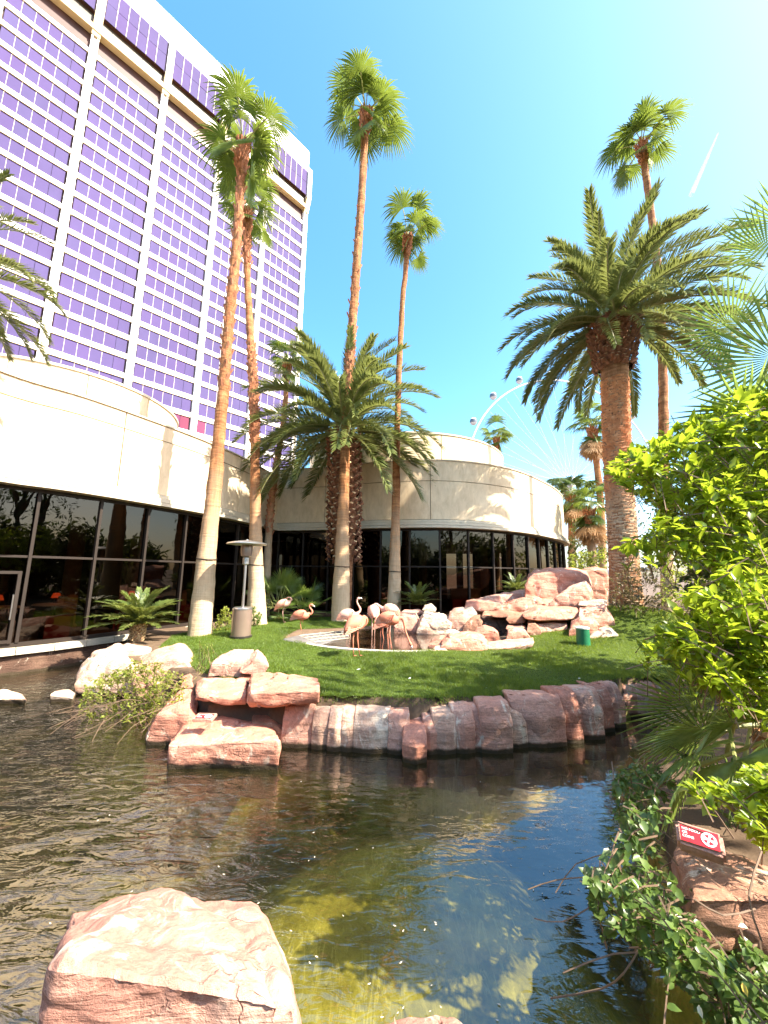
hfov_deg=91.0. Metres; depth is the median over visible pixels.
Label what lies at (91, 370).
window pane
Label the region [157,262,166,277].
window pane
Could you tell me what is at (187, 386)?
window pane
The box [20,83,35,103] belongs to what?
window pane
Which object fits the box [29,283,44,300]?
window pane
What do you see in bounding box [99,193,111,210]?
window pane
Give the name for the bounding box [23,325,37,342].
window pane
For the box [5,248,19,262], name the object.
window pane
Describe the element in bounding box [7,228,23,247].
window pane
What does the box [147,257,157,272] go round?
window pane
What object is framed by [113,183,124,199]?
window pane
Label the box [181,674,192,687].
boulder
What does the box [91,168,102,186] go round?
window pane
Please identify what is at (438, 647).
boulder
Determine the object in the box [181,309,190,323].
window pane
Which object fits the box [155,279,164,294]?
window pane
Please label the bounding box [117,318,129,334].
window pane
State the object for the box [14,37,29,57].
window pane
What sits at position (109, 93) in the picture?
window pane
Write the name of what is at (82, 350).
window pane
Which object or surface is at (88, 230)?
window pane
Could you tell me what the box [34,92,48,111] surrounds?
window pane
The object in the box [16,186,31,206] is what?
window pane
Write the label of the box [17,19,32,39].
window pane
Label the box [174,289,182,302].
window pane
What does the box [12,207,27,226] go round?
window pane
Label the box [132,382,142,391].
window pane
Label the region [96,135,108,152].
window pane
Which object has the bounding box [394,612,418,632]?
boulder
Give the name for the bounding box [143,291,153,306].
window pane
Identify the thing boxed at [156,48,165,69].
window pane
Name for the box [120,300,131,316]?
window pane
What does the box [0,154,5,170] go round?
window pane
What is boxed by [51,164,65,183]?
window pane
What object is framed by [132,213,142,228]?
window pane
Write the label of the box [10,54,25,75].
window pane
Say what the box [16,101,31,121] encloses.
window pane
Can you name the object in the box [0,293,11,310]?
window pane
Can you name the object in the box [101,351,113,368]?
window pane
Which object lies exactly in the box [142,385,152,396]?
window pane
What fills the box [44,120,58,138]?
window pane
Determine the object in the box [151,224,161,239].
window pane
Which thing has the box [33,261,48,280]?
window pane
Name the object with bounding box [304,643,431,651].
pool rim
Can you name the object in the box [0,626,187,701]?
stone kerb
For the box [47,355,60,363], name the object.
window pane
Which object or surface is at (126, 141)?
window pane
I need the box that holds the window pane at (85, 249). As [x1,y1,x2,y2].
[79,241,91,258]
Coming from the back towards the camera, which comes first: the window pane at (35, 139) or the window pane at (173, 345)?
the window pane at (173, 345)
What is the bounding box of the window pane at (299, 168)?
[296,162,301,176]
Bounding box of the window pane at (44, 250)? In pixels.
[37,241,51,259]
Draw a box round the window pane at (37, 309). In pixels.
[26,302,41,321]
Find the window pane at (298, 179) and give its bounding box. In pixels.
[296,173,300,189]
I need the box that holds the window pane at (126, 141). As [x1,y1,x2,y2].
[121,133,131,150]
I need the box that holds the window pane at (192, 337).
[188,330,197,343]
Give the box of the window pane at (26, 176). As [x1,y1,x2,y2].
[20,167,35,186]
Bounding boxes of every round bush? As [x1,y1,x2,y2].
[213,606,231,630]
[252,606,263,626]
[566,514,607,566]
[567,548,608,569]
[606,565,679,617]
[636,456,707,599]
[653,554,708,621]
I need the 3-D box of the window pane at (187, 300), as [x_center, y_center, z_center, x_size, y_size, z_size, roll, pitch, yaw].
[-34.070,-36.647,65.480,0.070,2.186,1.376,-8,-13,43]
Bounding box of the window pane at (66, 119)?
[61,110,74,129]
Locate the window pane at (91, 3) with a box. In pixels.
[84,0,95,8]
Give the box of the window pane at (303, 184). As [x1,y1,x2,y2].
[301,179,305,194]
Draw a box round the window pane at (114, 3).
[108,0,118,10]
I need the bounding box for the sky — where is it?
[155,0,767,576]
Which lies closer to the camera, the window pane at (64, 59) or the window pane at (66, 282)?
the window pane at (66, 282)
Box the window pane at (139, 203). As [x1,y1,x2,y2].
[134,196,145,211]
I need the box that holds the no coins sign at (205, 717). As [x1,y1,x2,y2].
[192,713,216,722]
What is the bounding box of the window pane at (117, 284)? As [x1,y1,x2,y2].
[111,276,123,292]
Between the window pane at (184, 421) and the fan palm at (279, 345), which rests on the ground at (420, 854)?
the fan palm at (279, 345)
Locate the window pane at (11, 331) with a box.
[6,319,22,338]
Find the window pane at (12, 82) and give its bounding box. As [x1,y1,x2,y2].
[6,73,21,93]
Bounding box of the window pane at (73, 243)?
[66,234,79,252]
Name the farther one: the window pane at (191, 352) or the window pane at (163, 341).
the window pane at (191, 352)
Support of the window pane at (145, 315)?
in the hotel tower
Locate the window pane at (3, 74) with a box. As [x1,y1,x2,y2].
[0,67,7,83]
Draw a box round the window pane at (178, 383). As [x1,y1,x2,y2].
[174,377,183,391]
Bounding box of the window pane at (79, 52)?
[73,43,85,62]
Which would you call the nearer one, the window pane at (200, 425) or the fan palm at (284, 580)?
the fan palm at (284, 580)
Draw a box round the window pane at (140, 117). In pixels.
[136,110,145,125]
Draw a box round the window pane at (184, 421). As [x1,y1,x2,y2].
[179,415,188,429]
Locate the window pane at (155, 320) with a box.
[151,313,160,328]
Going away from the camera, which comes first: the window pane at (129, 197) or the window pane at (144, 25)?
the window pane at (129, 197)
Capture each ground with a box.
[0,592,767,1023]
[608,577,706,597]
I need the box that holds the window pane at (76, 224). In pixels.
[69,215,82,233]
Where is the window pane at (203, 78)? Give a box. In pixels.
[200,73,207,91]
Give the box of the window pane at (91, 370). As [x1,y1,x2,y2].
[87,367,98,374]
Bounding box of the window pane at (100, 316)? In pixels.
[94,308,106,325]
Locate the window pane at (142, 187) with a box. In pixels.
[137,179,147,195]
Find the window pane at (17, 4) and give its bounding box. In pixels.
[7,0,22,12]
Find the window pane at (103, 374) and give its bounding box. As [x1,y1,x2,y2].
[99,371,110,378]
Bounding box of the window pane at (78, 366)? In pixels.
[74,363,86,370]
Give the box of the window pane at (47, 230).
[41,221,55,240]
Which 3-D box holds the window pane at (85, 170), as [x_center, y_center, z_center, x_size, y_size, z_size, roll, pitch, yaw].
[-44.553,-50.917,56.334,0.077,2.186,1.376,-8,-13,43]
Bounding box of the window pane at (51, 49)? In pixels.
[45,40,58,59]
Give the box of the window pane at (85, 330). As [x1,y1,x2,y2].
[79,323,92,340]
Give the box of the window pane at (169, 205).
[165,198,174,213]
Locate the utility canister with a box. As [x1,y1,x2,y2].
[575,626,590,646]
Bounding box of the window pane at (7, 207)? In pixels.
[0,199,12,216]
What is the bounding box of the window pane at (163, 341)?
[158,335,168,349]
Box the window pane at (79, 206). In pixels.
[73,197,85,214]
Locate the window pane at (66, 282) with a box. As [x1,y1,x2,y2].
[60,273,73,290]
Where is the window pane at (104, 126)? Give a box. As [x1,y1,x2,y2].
[99,118,110,135]
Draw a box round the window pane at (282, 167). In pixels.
[279,160,284,174]
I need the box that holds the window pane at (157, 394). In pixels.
[153,389,162,402]
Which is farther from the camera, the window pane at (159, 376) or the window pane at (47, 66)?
the window pane at (159, 376)
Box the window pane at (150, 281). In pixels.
[145,274,155,289]
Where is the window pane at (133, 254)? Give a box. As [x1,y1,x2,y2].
[127,246,138,262]
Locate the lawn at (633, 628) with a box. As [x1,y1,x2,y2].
[168,606,678,700]
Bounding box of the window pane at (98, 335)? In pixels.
[91,327,104,344]
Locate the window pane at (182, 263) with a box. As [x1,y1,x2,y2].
[177,257,186,270]
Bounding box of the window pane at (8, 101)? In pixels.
[2,91,17,112]
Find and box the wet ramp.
[284,630,348,644]
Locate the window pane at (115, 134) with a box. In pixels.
[110,126,121,142]
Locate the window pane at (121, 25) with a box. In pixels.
[116,13,127,36]
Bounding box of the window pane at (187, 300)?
[183,293,191,307]
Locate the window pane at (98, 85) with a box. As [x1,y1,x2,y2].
[93,77,104,94]
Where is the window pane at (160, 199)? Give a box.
[156,192,165,207]
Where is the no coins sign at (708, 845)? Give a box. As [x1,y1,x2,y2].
[675,821,725,865]
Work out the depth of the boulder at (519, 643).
8.11 m
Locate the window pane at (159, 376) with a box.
[154,370,164,385]
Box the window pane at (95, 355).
[89,347,101,364]
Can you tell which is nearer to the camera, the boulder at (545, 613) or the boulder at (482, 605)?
the boulder at (545, 613)
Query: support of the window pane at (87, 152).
in the hotel tower
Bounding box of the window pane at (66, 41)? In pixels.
[61,33,74,52]
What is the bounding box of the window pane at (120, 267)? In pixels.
[114,258,125,275]
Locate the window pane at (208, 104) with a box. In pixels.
[206,93,213,112]
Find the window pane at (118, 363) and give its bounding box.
[112,356,124,371]
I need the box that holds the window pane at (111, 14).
[105,3,117,27]
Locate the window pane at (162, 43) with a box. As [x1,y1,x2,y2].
[158,33,167,54]
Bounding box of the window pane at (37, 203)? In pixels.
[30,194,45,214]
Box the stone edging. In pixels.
[280,680,669,786]
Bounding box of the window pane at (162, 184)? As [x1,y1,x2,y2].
[157,176,167,191]
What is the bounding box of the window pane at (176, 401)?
[172,395,181,409]
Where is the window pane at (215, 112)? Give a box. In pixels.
[214,100,221,119]
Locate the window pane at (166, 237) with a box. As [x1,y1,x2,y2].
[161,229,170,244]
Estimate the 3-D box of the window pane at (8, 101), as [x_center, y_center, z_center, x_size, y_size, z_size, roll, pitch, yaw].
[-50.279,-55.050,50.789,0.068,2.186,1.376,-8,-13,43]
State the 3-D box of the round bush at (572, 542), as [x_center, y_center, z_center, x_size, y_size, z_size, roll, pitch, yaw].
[11.871,1.679,22.087,2.312,3.498,5.686,-5,-11,30]
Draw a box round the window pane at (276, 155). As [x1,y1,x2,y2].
[273,155,278,169]
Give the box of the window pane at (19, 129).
[13,120,28,140]
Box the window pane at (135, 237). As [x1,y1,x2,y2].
[130,229,140,245]
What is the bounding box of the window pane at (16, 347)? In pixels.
[3,342,19,354]
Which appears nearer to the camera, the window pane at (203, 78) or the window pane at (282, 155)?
the window pane at (203, 78)
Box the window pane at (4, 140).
[0,132,10,151]
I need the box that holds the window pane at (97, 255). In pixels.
[91,247,103,263]
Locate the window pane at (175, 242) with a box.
[170,235,179,250]
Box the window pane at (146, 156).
[141,148,151,164]
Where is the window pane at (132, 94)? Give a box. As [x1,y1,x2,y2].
[128,86,138,102]
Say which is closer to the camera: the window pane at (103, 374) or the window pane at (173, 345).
the window pane at (103, 374)
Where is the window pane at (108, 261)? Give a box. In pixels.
[103,253,114,269]
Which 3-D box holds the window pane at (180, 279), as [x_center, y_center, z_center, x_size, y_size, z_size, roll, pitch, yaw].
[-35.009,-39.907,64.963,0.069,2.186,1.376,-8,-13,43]
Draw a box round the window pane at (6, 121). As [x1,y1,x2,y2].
[0,110,13,131]
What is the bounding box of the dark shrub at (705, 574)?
[664,427,766,638]
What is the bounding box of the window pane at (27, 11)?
[21,2,36,22]
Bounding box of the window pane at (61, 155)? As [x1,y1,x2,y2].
[54,146,68,165]
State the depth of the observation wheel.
154.51 m
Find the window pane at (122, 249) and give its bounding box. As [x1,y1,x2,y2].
[117,241,128,257]
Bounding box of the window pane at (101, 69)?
[96,61,107,78]
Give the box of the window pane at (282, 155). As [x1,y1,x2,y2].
[280,146,285,162]
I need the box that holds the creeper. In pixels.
[528,746,767,1023]
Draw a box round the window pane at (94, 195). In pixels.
[88,186,100,203]
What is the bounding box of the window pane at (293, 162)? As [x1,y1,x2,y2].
[291,157,296,172]
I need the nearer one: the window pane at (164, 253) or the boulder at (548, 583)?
the boulder at (548, 583)
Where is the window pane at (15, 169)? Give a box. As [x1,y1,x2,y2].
[5,158,20,179]
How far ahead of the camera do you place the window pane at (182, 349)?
63.95 m
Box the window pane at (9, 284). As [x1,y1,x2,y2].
[0,269,15,289]
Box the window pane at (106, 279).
[100,271,112,287]
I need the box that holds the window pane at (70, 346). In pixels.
[63,338,76,355]
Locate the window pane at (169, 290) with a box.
[165,284,174,298]
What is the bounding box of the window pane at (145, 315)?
[141,309,151,324]
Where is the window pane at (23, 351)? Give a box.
[19,346,34,356]
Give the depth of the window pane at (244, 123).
76.96 m
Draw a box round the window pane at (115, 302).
[109,295,120,311]
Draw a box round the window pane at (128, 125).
[123,118,133,134]
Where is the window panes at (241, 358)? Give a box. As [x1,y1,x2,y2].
[0,89,301,468]
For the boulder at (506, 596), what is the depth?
11.52 m
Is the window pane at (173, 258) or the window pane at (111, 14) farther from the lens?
the window pane at (173, 258)
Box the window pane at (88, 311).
[82,303,95,320]
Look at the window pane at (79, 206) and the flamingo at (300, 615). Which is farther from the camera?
the window pane at (79, 206)
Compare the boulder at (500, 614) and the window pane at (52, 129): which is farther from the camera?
the window pane at (52, 129)
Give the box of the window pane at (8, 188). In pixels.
[0,181,16,199]
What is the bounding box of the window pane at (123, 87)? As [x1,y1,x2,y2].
[117,78,128,94]
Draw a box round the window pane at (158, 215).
[153,208,163,223]
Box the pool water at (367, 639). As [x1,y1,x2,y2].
[323,627,499,649]
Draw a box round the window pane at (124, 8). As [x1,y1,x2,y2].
[118,0,129,20]
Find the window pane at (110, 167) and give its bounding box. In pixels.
[105,159,116,175]
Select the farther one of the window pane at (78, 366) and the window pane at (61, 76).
the window pane at (61, 76)
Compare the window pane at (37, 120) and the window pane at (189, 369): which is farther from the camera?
the window pane at (189, 369)
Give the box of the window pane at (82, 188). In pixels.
[76,179,88,196]
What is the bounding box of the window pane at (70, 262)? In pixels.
[63,253,76,271]
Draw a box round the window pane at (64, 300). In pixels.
[57,293,70,310]
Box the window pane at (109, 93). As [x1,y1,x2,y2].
[104,85,115,103]
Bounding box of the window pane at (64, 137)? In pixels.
[58,128,71,147]
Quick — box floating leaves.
[49,775,603,1020]
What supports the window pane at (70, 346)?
in the hotel tower
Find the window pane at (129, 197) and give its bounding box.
[124,190,135,205]
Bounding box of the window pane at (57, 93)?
[51,84,65,103]
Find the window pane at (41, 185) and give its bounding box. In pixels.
[34,175,48,194]
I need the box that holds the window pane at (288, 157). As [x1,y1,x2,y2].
[285,152,290,166]
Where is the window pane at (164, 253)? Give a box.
[159,246,168,261]
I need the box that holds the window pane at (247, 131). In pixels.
[242,125,248,134]
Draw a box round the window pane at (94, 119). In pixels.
[87,110,99,127]
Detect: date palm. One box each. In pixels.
[0,168,68,369]
[229,324,445,608]
[496,176,767,605]
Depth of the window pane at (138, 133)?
62.44 m
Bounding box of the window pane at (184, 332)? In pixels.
[179,326,188,340]
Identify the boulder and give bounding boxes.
[0,689,26,715]
[38,888,301,1023]
[50,689,75,714]
[74,643,137,695]
[123,643,151,655]
[131,643,192,701]
[145,689,197,759]
[166,716,280,798]
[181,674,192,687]
[195,677,247,704]
[208,649,253,676]
[238,674,250,682]
[240,650,268,673]
[247,672,319,707]
[251,715,281,769]
[390,1015,461,1023]
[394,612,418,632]
[402,609,422,614]
[416,611,451,634]
[422,603,435,611]
[428,635,444,648]
[432,645,445,650]
[441,631,487,650]
[445,629,458,633]
[448,607,466,631]
[462,615,482,630]
[464,606,476,620]
[465,598,503,611]
[474,625,498,641]
[477,589,524,615]
[482,610,522,617]
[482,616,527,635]
[487,637,533,649]
[494,596,552,620]
[506,614,525,623]
[506,624,526,630]
[506,628,529,638]
[523,605,578,620]
[524,567,591,598]
[527,620,540,635]
[536,620,567,632]
[548,580,592,609]
[569,616,599,635]
[578,599,606,606]
[578,604,614,626]
[582,567,608,605]
[590,626,617,637]
[671,846,767,973]
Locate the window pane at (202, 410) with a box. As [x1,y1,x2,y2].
[198,403,206,416]
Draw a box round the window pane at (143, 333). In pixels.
[138,327,149,342]
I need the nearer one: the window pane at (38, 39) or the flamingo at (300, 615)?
the flamingo at (300, 615)
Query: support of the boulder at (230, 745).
in the pond water at (9, 680)
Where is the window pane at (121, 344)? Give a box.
[115,337,126,352]
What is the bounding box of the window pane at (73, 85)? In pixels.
[67,76,80,95]
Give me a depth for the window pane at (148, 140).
63.44 m
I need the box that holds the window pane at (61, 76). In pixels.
[55,67,68,86]
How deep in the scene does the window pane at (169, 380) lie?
61.90 m
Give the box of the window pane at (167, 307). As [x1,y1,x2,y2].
[163,301,172,315]
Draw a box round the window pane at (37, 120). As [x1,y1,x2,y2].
[31,110,45,130]
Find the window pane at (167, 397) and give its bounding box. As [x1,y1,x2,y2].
[162,391,172,406]
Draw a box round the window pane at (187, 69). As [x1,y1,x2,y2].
[183,58,192,77]
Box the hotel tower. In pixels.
[0,0,312,471]
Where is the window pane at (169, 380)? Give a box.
[164,374,173,388]
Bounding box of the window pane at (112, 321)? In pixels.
[106,313,118,329]
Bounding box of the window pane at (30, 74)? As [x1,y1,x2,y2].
[24,65,38,84]
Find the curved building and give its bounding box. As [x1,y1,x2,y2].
[0,353,569,647]
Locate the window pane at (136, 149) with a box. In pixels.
[131,141,141,157]
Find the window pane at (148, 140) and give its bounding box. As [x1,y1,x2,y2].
[143,133,153,148]
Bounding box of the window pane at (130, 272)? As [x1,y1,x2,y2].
[125,264,136,279]
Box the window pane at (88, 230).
[82,222,94,239]
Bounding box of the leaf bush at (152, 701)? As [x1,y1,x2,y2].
[46,658,189,743]
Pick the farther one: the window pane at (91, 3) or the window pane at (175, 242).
the window pane at (175, 242)
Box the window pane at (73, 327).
[66,318,79,335]
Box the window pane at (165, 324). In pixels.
[161,318,170,332]
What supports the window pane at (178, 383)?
in the hotel tower
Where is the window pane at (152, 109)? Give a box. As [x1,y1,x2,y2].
[147,102,157,118]
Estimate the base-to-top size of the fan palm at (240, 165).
15.802 m
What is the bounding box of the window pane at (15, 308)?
[11,298,27,316]
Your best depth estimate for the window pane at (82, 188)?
55.81 m
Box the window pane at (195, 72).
[192,65,199,84]
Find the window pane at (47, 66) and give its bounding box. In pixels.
[41,58,55,76]
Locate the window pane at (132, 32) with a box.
[126,22,137,45]
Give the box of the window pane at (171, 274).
[167,267,175,282]
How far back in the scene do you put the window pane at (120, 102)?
60.87 m
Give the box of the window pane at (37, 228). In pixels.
[26,214,41,233]
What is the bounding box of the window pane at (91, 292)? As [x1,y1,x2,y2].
[85,284,98,301]
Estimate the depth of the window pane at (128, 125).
61.40 m
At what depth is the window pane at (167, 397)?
61.38 m
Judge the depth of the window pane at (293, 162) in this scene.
85.02 m
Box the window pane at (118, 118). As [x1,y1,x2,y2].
[113,109,123,126]
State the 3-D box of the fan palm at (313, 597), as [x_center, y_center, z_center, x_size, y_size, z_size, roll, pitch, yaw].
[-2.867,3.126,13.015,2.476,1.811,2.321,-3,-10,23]
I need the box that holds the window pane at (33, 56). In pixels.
[28,47,42,67]
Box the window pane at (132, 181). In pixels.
[126,173,137,189]
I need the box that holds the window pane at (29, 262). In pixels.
[20,255,34,274]
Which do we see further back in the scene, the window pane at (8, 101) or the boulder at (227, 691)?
the window pane at (8, 101)
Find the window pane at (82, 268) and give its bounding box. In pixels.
[76,259,88,277]
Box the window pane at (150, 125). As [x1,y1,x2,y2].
[145,117,155,133]
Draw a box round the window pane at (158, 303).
[153,296,162,311]
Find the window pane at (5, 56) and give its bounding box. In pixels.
[0,46,11,65]
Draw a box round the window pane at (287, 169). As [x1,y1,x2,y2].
[285,164,289,180]
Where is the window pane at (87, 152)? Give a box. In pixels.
[82,143,94,161]
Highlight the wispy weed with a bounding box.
[193,640,218,677]
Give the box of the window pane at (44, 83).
[38,74,52,94]
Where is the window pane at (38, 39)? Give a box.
[31,30,45,49]
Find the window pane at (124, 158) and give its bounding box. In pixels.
[118,150,129,166]
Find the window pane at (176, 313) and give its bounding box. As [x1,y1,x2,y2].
[172,305,181,319]
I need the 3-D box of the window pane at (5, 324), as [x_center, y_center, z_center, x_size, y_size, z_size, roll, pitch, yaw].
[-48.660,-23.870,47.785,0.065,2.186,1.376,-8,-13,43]
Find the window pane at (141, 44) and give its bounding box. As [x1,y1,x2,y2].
[136,31,146,54]
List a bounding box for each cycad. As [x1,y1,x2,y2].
[80,585,181,641]
[396,581,439,605]
[495,572,525,591]
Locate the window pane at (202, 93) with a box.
[198,87,206,105]
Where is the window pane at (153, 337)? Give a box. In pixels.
[149,331,158,345]
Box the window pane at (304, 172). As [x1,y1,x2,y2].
[302,167,306,181]
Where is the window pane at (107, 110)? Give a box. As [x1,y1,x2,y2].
[102,101,113,118]
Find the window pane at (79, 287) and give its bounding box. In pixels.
[73,279,85,296]
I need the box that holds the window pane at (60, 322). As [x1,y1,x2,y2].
[53,313,67,331]
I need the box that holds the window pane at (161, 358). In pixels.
[156,352,166,367]
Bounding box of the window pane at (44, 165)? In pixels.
[37,156,52,175]
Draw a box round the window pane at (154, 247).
[149,240,159,256]
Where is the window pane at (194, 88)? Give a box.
[190,79,198,98]
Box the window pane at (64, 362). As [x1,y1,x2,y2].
[61,359,73,366]
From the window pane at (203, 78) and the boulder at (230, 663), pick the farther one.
the window pane at (203, 78)
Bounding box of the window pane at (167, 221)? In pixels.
[163,214,172,229]
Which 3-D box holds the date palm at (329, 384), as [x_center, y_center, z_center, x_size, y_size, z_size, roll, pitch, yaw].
[-1.607,-1.538,14.011,7.720,10.930,7.434,1,-9,0]
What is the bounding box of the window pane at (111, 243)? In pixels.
[105,235,117,251]
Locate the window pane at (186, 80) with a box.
[181,71,190,91]
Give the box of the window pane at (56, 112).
[48,102,61,120]
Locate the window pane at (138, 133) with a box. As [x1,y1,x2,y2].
[133,125,143,141]
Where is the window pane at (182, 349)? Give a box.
[177,343,186,357]
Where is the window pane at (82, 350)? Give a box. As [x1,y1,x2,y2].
[76,343,89,360]
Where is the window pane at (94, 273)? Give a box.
[88,265,100,282]
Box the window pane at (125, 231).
[119,223,130,240]
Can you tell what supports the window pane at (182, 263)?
in the hotel tower
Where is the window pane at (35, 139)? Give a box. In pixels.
[27,129,42,148]
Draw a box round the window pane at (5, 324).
[0,316,7,331]
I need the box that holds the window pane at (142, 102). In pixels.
[138,94,148,110]
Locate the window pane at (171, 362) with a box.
[166,356,175,370]
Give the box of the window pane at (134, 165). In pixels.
[129,156,139,173]
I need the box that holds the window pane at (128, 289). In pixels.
[123,282,134,297]
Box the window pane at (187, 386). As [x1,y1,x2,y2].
[183,380,192,394]
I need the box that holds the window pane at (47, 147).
[41,137,55,157]
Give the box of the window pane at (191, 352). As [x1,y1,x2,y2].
[186,346,195,360]
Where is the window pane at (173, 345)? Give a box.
[168,339,177,353]
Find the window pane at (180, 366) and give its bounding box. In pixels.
[175,360,184,374]
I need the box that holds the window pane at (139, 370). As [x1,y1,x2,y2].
[134,363,144,378]
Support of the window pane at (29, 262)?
in the hotel tower
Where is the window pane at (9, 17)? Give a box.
[3,8,18,29]
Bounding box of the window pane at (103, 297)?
[97,289,109,306]
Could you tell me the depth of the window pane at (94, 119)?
57.83 m
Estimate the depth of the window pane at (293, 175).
84.50 m
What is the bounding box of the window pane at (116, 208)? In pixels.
[111,200,122,216]
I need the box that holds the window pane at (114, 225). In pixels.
[108,217,119,234]
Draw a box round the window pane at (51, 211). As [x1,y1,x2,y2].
[44,202,58,220]
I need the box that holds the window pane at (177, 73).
[173,63,182,84]
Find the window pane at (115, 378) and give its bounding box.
[111,375,121,382]
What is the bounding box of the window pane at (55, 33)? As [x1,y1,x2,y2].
[48,23,61,42]
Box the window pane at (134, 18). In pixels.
[129,7,139,29]
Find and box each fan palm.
[187,63,296,636]
[209,148,281,624]
[236,566,314,620]
[261,339,308,615]
[268,579,330,619]
[322,46,415,621]
[380,186,445,615]
[479,414,515,568]
[545,474,599,567]
[562,483,606,565]
[563,400,606,567]
[594,90,695,610]
[617,642,767,840]
[663,180,767,611]
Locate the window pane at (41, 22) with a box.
[35,13,49,33]
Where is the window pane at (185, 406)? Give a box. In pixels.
[181,398,190,411]
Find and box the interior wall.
[0,523,326,611]
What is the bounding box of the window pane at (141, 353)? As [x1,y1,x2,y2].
[136,345,146,360]
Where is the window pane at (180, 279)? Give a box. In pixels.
[176,272,184,286]
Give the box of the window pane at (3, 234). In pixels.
[0,223,9,240]
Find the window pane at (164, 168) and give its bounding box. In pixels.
[160,161,168,176]
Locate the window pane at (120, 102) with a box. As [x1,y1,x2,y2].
[115,94,125,110]
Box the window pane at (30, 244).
[22,234,38,253]
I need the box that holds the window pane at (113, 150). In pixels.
[107,142,118,159]
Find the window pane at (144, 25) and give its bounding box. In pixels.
[139,17,149,38]
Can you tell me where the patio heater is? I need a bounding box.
[226,539,266,638]
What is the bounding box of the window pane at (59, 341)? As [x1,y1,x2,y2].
[49,334,63,351]
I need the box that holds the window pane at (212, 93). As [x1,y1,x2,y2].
[207,80,214,97]
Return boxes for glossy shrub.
[601,379,767,588]
[626,557,767,749]
[675,760,767,864]
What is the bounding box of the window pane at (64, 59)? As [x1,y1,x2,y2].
[58,50,71,69]
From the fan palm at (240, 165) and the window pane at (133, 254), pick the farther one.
the window pane at (133, 254)
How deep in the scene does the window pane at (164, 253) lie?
63.39 m
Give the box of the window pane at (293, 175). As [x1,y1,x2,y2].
[290,169,295,184]
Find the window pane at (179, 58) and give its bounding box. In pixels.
[175,49,183,69]
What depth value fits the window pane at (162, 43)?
65.84 m
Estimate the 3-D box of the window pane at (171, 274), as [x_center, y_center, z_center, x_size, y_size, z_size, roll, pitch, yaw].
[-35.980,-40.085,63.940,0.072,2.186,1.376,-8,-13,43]
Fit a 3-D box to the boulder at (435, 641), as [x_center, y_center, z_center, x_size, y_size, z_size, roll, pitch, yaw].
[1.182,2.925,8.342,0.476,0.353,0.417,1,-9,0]
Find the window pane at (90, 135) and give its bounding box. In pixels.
[84,126,96,144]
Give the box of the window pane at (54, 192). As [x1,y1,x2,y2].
[47,183,61,201]
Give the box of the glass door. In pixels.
[0,571,22,643]
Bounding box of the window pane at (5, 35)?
[0,26,14,47]
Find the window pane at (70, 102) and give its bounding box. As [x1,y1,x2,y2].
[64,93,77,112]
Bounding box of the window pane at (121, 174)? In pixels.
[116,166,127,182]
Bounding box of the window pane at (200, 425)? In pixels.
[196,420,205,433]
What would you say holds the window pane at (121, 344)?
in the hotel tower
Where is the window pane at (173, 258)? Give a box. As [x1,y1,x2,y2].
[168,251,177,265]
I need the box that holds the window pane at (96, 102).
[90,93,102,110]
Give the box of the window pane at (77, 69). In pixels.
[70,59,83,78]
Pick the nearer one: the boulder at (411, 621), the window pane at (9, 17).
the boulder at (411, 621)
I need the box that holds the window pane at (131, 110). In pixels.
[125,102,136,118]
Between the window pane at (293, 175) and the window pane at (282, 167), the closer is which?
the window pane at (282, 167)
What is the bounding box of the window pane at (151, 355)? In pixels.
[146,349,156,363]
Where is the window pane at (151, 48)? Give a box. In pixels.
[146,40,156,62]
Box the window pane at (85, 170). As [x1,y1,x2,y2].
[79,161,91,179]
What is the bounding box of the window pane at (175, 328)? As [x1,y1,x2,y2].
[170,322,179,336]
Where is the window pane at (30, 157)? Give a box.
[23,148,38,167]
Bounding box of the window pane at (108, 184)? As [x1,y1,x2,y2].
[102,176,113,193]
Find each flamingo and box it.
[274,597,291,621]
[290,604,314,626]
[336,597,361,636]
[343,614,367,655]
[367,605,379,635]
[372,621,390,638]
[373,603,400,630]
[375,611,411,648]
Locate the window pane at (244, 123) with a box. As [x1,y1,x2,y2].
[243,115,249,129]
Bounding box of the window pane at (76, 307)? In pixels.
[69,298,83,315]
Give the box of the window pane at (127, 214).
[122,206,132,222]
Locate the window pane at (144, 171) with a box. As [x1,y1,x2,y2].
[139,163,149,179]
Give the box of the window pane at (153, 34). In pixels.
[148,25,158,46]
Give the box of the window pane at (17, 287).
[15,275,30,295]
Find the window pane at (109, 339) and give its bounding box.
[103,332,115,348]
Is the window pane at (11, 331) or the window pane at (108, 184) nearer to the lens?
the window pane at (11, 331)
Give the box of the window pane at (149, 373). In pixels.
[144,367,154,382]
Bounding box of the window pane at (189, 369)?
[185,363,193,377]
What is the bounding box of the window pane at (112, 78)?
[107,69,118,87]
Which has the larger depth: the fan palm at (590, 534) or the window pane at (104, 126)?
the window pane at (104, 126)
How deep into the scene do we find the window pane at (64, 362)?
52.38 m
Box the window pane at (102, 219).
[97,210,108,228]
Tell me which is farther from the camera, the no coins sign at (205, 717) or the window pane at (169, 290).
the window pane at (169, 290)
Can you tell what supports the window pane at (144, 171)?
in the hotel tower
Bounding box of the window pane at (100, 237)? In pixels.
[94,229,106,245]
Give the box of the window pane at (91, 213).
[85,204,97,221]
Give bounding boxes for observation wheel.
[470,371,649,574]
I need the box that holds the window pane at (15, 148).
[9,139,24,159]
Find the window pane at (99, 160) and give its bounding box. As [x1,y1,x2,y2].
[93,151,105,168]

